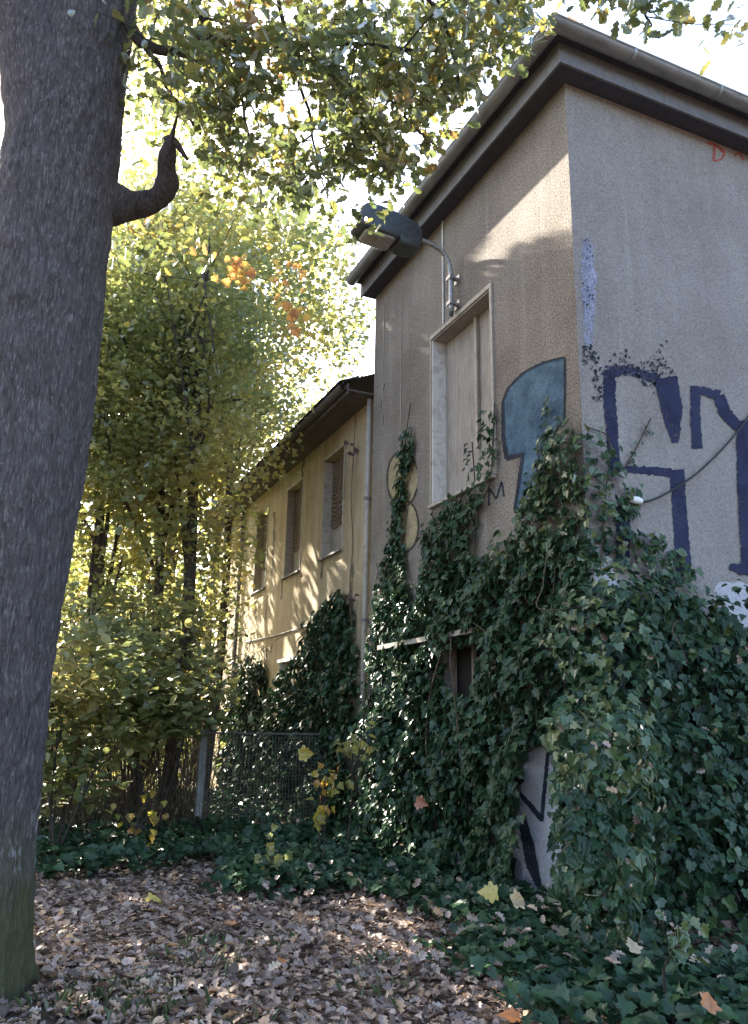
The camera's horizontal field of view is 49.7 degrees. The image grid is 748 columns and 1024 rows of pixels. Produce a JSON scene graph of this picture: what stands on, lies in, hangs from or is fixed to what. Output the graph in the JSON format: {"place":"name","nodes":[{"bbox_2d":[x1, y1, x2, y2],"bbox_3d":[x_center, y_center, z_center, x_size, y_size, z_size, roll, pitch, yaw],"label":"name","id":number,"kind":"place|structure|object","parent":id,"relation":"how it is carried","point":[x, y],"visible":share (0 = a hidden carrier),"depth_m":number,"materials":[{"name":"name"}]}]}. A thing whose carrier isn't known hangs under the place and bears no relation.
{"place":"outdoors","nodes":[
{"label":"outdoors","id":0,"kind":"place"},
{"bbox_2d":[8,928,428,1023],"bbox_3d":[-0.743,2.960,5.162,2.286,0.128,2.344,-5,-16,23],"label":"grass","id":1,"kind":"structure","parent":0,"point":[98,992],"depth_m":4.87,"materials":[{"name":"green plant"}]},
{"bbox_2d":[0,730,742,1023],"bbox_3d":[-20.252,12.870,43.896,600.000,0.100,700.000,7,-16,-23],"label":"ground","id":2,"kind":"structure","parent":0,"point":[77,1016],"depth_m":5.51,"materials":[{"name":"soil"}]},
{"bbox_2d":[37,603,168,862],"bbox_3d":[-3.680,2.627,9.826,2.369,3.111,2.068,7,-16,-23],"label":"hazel shrub","id":3,"kind":"object","parent":2,"relation":"on","point":[68,696],"visible":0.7,"depth_m":9.72,"materials":[{"name":"green plant"}]},
{"bbox_2d":[72,267,169,567],"bbox_3d":[-5.894,-0.206,12.749,4.837,10.094,4.841,7,-16,-23],"label":"maple tree","id":4,"kind":"object","parent":2,"relation":"on","point":[110,376],"visible":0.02,"depth_m":12.76,"materials":[{"name":"green plant"}]},
{"bbox_2d":[56,274,191,806],"bbox_3d":[-5.716,0.229,14.548,5.238,10.208,5.307,7,-16,-23],"label":"maple tree","id":5,"kind":"object","parent":2,"relation":"on","point":[101,539],"visible":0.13,"depth_m":14.15,"materials":[{"name":"green plant"}]},
{"bbox_2d":[57,569,217,825],"bbox_3d":[-3.784,2.786,11.983,2.844,3.897,2.280,7,-16,-23],"label":"hazel shrub","id":6,"kind":"object","parent":2,"relation":"on","point":[180,623],"visible":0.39,"depth_m":12.25,"materials":[{"name":"green plant"}]},
{"bbox_2d":[57,466,219,760],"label":"woodland","id":7,"kind":"object","parent":2,"relation":"on","point":[72,566],"visible":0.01,"depth_m":38.32,"materials":[{"name":"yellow plant"}]},
{"bbox_2d":[110,789,168,854],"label":"maple sapling","id":8,"kind":"object","parent":2,"relation":"on","point":[135,829],"visible":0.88,"depth_m":9.43,"materials":[{"name":"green plant"}]},
{"bbox_2d":[45,582,240,796],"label":"undergrowth","id":9,"kind":"object","parent":2,"relation":"on","point":[209,674],"visible":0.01,"depth_m":16.51,"materials":[{"name":"green plant"}]},
{"bbox_2d":[48,617,253,842],"bbox_3d":[-3.043,2.916,10.744,2.764,3.045,2.154,7,-16,-23],"label":"hazel shrub","id":10,"kind":"object","parent":2,"relation":"on","point":[184,699],"visible":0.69,"depth_m":10.70,"materials":[{"name":"green plant"}]},
{"bbox_2d":[227,677,238,689],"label":"fallen leaf","id":11,"kind":"object","parent":10,"relation":"on","point":[234,680],"visible":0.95,"depth_m":11.38,"materials":[{"name":"plant"}]},
{"bbox_2d":[35,786,283,878],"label":"ground ivy","id":12,"kind":"object","parent":2,"relation":"on","point":[92,848],"visible":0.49,"depth_m":9.91,"materials":[{"name":"green plant"}]},
{"bbox_2d":[38,547,299,841],"bbox_3d":[-5.101,2.571,13.220,8.474,4.797,5.692,7,-16,-23],"label":"dry brush","id":13,"kind":"object","parent":2,"relation":"on","point":[186,807],"visible":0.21,"depth_m":11.85,"materials":[{"name":"plant"}]},
{"bbox_2d":[75,112,272,809],"bbox_3d":[-4.727,-1.561,16.756,5.371,14.806,9.467,2,-15,-4],"label":"maple tree","id":14,"kind":"object","parent":2,"relation":"on","point":[118,275],"visible":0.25,"depth_m":14.07,"materials":[{"name":"green plant"}]},
{"bbox_2d":[127,576,247,804],"bbox_3d":[-3.558,3.228,14.481,2.298,4.322,2.422,-9,-18,34],"label":"hazel shrub","id":15,"kind":"object","parent":2,"relation":"on","point":[230,636],"visible":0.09,"depth_m":14.84,"materials":[{"name":"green plant"}]},
{"bbox_2d":[80,249,303,785],"bbox_3d":[-5.287,-0.445,20.734,7.335,14.668,6.357,7,-16,-23],"label":"maple tree","id":16,"kind":"object","parent":2,"relation":"on","point":[173,552],"visible":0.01,"depth_m":20.66,"materials":[{"name":"green plant"}]},
{"bbox_2d":[81,132,319,814],"bbox_3d":[-4.022,-0.986,15.678,4.722,13.172,8.939,7,-16,-23],"label":"maple tree","id":17,"kind":"object","parent":2,"relation":"on","point":[233,300],"visible":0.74,"depth_m":13.74,"materials":[{"name":"green plant"}]},
{"bbox_2d":[60,3,375,655],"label":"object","id":18,"kind":"object","parent":2,"relation":"on","point":[330,318],"visible":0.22,"depth_m":15.89,"materials":[{"name":"green plant"}]},
{"bbox_2d":[181,241,319,797],"bbox_3d":[-3.700,-0.242,17.677,4.191,12.769,5.698,7,-16,-23],"label":"maple tree","id":19,"kind":"object","parent":2,"relation":"on","point":[223,605],"visible":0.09,"depth_m":17.58,"materials":[{"name":"green plant"}]},
{"bbox_2d":[184,304,337,775],"bbox_3d":[-4.354,0.454,26.297,7.647,15.785,6.429,7,-16,-23],"label":"maple tree","id":20,"kind":"object","parent":2,"relation":"on","point":[297,392],"visible":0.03,"depth_m":26.34,"materials":[{"name":"yellow plant"}]},
{"bbox_2d":[194,726,330,828],"bbox_3d":[-1.573,4.036,11.978,2.145,1.650,0.135,9,-17,-27],"label":"fence","id":21,"kind":"object","parent":2,"relation":"on","point":[201,780],"visible":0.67,"depth_m":11.86,"materials":[{"name":"metal"}]},
{"bbox_2d":[254,823,292,874],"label":"maple sapling","id":22,"kind":"object","parent":2,"relation":"on","point":[277,858],"visible":0.88,"depth_m":8.02,"materials":[{"name":"green plant"}]},
{"bbox_2d":[199,374,373,822],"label":"wing house","id":23,"kind":"structure","parent":2,"relation":"on","point":[306,522],"depth_m":15.03,"materials":[{"name":"beige paint"}]},
{"bbox_2d":[212,655,296,812],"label":"ivy","id":24,"kind":"object","parent":23,"relation":"attached to","point":[254,725],"visible":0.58,"depth_m":16.91,"materials":[{"name":"green plant"}]},
{"bbox_2d":[250,504,269,594],"bbox_3d":[-2.465,0.864,18.306,0.300,1.938,1.030,7,-16,-23],"label":"window","id":25,"kind":"structure","parent":23,"relation":"in","point":[259,581],"depth_m":18.60,"materials":[{"name":"brown wood"}]},
{"bbox_2d":[244,621,318,642],"bbox_3d":[-1.971,2.467,16.358,0.026,0.088,4.946,7,-16,-23],"label":"wall cable","id":26,"kind":"object","parent":23,"relation":"attached to","point":[276,635],"depth_m":16.26,"materials":[{"name":"black"}]},
{"bbox_2d":[276,656,295,722],"bbox_3d":[-1.588,3.680,15.376,0.290,1.770,1.100,7,-16,-23],"label":"window","id":27,"kind":"structure","parent":23,"relation":"in","point":[282,666],"depth_m":15.81,"materials":[{"name":"white"}]},
{"bbox_2d":[281,476,303,579],"bbox_3d":[-1.529,0.341,16.255,0.300,1.938,1.060,7,-16,-23],"label":"window","id":28,"kind":"structure","parent":23,"relation":"in","point":[293,538],"depth_m":16.57,"materials":[{"name":"brown wood"}]},
{"bbox_2d":[257,589,360,832],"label":"ivy","id":29,"kind":"object","parent":23,"relation":"attached to","point":[317,686],"visible":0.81,"depth_m":13.09,"materials":[{"name":"green plant"}]},
{"bbox_2d":[298,745,313,761],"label":"fallen leaf","id":30,"kind":"object","parent":29,"relation":"on","point":[304,753],"visible":1,"depth_m":10.14,"materials":[{"name":"yellow plant"}]},
{"bbox_2d":[317,444,344,561],"bbox_3d":[-0.643,-0.154,14.314,0.300,1.938,1.080,7,-16,-23],"label":"window","id":31,"kind":"structure","parent":23,"relation":"in","point":[332,518],"depth_m":14.61,"materials":[{"name":"brown wood"}]},
{"bbox_2d":[342,409,358,629],"bbox_3d":[-0.363,0.055,13.011,0.307,3.684,0.253,7,-16,-23],"label":"drainpipe","id":32,"kind":"object","parent":23,"relation":"hanging from","point":[347,597],"visible":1,"depth_m":13.10,"materials":[{"name":"grey metal"}]},
{"bbox_2d":[0,869,594,1023],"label":"fallen twigs","id":33,"kind":"object","parent":2,"relation":"on","point":[219,962],"depth_m":5.69,"materials":[{"name":"brown wood"}]},
{"bbox_2d":[313,805,334,859],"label":"maple sapling","id":34,"kind":"object","parent":2,"relation":"on","point":[319,817],"visible":0.96,"depth_m":8.56,"materials":[{"name":"green plant"}]},
{"bbox_2d":[305,762,353,847],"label":"maple sapling","id":35,"kind":"object","parent":2,"relation":"on","point":[332,791],"visible":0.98,"depth_m":9.05,"materials":[{"name":"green plant"}]},
{"bbox_2d":[334,720,376,856],"bbox_3d":[-0.162,3.239,9.269,0.670,1.664,0.317,11,-18,-34],"label":"maple sapling","id":36,"kind":"object","parent":2,"relation":"on","point":[354,749],"visible":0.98,"depth_m":9.37,"materials":[{"name":"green plant"}]},
{"bbox_2d":[0,816,743,1023],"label":"leaf litter","id":37,"kind":"object","parent":2,"relation":"on","point":[137,947],"visible":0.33,"depth_m":5.75,"materials":[{"name":"brown plant"}]},
{"bbox_2d":[224,920,236,925],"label":"fallen leaf","id":38,"kind":"object","parent":37,"relation":"on","point":[233,922],"visible":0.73,"depth_m":6.46,"materials":[{"name":"orange plant"}]},
{"bbox_2d":[278,957,287,962],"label":"fallen leaf","id":39,"kind":"object","parent":37,"relation":"on","point":[282,960],"visible":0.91,"depth_m":5.48,"materials":[{"name":"brown plant"}]},
{"bbox_2d":[496,1007,519,1022],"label":"fallen leaf","id":40,"kind":"object","parent":37,"relation":"on","point":[510,1014],"visible":1,"depth_m":4.52,"materials":[{"name":"orange plant"}]},
{"bbox_2d":[0,0,747,1005],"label":"oak tree","id":41,"kind":"object","parent":2,"relation":"on","point":[68,202],"visible":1,"depth_m":5.94,"materials":[{"name":"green plant"}]},
{"bbox_2d":[211,253,255,290],"bbox_3d":[-1.582,-3.099,10.113,0.567,0.832,0.724,-11,-19,37],"label":"leaf spray","id":42,"kind":"object","parent":41,"relation":"attached to","point":[235,267],"visible":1,"depth_m":9.92,"materials":[{"name":"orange plant"}]},
{"bbox_2d":[266,243,308,310],"bbox_3d":[-1.075,-2.975,10.444,0.500,1.157,0.928,0,-15,5],"label":"leaf spray","id":43,"kind":"object","parent":41,"relation":"attached to","point":[274,279],"visible":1,"depth_m":10.23,"materials":[{"name":"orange plant"}]},
{"bbox_2d":[281,298,313,337],"bbox_3d":[-0.933,-2.656,10.686,0.351,0.833,0.714,-7,-17,28],"label":"leaf spray","id":44,"kind":"object","parent":41,"relation":"attached to","point":[293,313],"visible":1,"depth_m":10.44,"materials":[{"name":"orange plant"}]},
{"bbox_2d":[200,806,564,936],"bbox_3d":[-0.794,3.968,9.377,2.918,0.501,7.401,7,-16,-23],"label":"ground ivy","id":45,"kind":"object","parent":2,"relation":"on","point":[234,859],"visible":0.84,"depth_m":8.06,"materials":[{"name":"green plant"}]},
{"bbox_2d":[477,881,498,902],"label":"fallen leaf","id":46,"kind":"object","parent":45,"relation":"on","point":[489,891],"visible":1,"depth_m":5.51,"materials":[{"name":"yellow plant"}]},
{"bbox_2d":[510,888,524,908],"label":"fallen leaf","id":47,"kind":"object","parent":45,"relation":"on","point":[516,898],"visible":1,"depth_m":5.42,"materials":[{"name":"beige plant"}]},
{"bbox_2d":[406,936,482,976],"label":"ground ivy","id":48,"kind":"object","parent":2,"relation":"on","point":[456,961],"visible":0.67,"depth_m":5.65,"materials":[{"name":"green plant"}]},
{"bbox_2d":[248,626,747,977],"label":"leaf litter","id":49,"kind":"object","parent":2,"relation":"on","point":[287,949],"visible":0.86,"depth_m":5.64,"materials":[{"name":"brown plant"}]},
{"bbox_2d":[346,13,747,924],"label":"tower house","id":50,"kind":"structure","parent":2,"relation":"on","point":[576,209],"depth_m":8.94,"materials":[{"name":"paint"}]},
{"bbox_2d":[346,403,422,856],"bbox_3d":[0.093,1.516,11.122,0.522,6.132,2.078,7,-16,-23],"label":"ivy","id":51,"kind":"object","parent":50,"relation":"attached to","point":[381,617],"visible":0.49,"depth_m":11.22,"materials":[{"name":"green plant"}]},
{"bbox_2d":[350,203,459,316],"bbox_3d":[0.423,-3.195,10.374,1.495,1.234,0.400,7,-16,-23],"label":"wall lamp","id":52,"kind":"object","parent":50,"relation":"attached to","point":[402,234],"visible":0.91,"depth_m":10.28,"materials":[{"name":"grey metal"}]},
{"bbox_2d":[416,403,497,606],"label":"ivy","id":53,"kind":"object","parent":50,"relation":"attached to","point":[457,541],"visible":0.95,"depth_m":9.59,"materials":[{"name":"green plant"}]},
{"bbox_2d":[427,282,496,508],"bbox_3d":[1.200,-1.390,10.198,0.350,2.465,1.585,7,-16,-23],"label":"window","id":54,"kind":"structure","parent":50,"relation":"in","point":[462,356],"depth_m":10.51,"materials":[{"name":"beige wood"}]},
{"bbox_2d":[332,528,606,919],"bbox_3d":[0.755,2.231,8.963,0.829,3.686,5.030,7,-16,-23],"label":"ivy","id":55,"kind":"object","parent":50,"relation":"attached to","point":[491,801],"visible":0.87,"depth_m":8.46,"materials":[{"name":"green plant"}]},
{"bbox_2d":[414,795,428,809],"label":"fallen leaf","id":56,"kind":"object","parent":55,"relation":"on","point":[420,802],"visible":1,"depth_m":7.42,"materials":[{"name":"brown plant"}]},
{"bbox_2d":[452,646,488,749],"bbox_3d":[1.183,2.142,9.247,0.110,1.214,0.994,7,-16,-23],"label":"window","id":57,"kind":"structure","parent":50,"relation":"in","point":[463,666],"depth_m":9.61,"materials":[{"name":"black glass"}]},
{"bbox_2d":[485,396,709,619],"bbox_3d":[1.976,0.007,7.939,2.275,2.466,1.360,-6,-16,24],"label":"ivy","id":58,"kind":"object","parent":50,"relation":"attached to","point":[528,509],"visible":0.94,"depth_m":7.75,"materials":[{"name":"green plant"}]},
{"bbox_2d":[538,559,747,953],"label":"ivy","id":59,"kind":"object","parent":50,"relation":"attached to","point":[645,878],"visible":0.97,"depth_m":6.48,"materials":[{"name":"green plant"}]},
{"bbox_2d":[630,416,747,503],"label":"slack cable","id":60,"kind":"object","parent":50,"relation":"attached to","point":[637,500],"visible":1,"depth_m":8.13,"materials":[{"name":"black plastic"}]},
{"bbox_2d":[433,880,747,1023],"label":"ground ivy","id":61,"kind":"object","parent":2,"relation":"on","point":[562,983],"visible":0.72,"depth_m":4.93,"materials":[{"name":"green plant"}]},
{"bbox_2d":[626,937,642,953],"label":"fallen leaf","id":62,"kind":"object","parent":61,"relation":"on","point":[634,947],"visible":1,"depth_m":4.90,"materials":[{"name":"beige plant"}]},
{"bbox_2d":[700,991,721,1014],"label":"fallen leaf","id":63,"kind":"object","parent":61,"relation":"on","point":[708,1003],"visible":1,"depth_m":4.09,"materials":[{"name":"brown plant"}]},
{"bbox_2d":[644,909,709,1023],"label":"maple sapling","id":64,"kind":"object","parent":2,"relation":"on","point":[680,952],"visible":0.99,"depth_m":4.49,"materials":[{"name":"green plant"}]},
{"bbox_2d":[0,0,747,653],"label":"sky","id":65,"kind":"structure","parent":0,"point":[728,67],"materials":[{"name":"white"}]}
]}

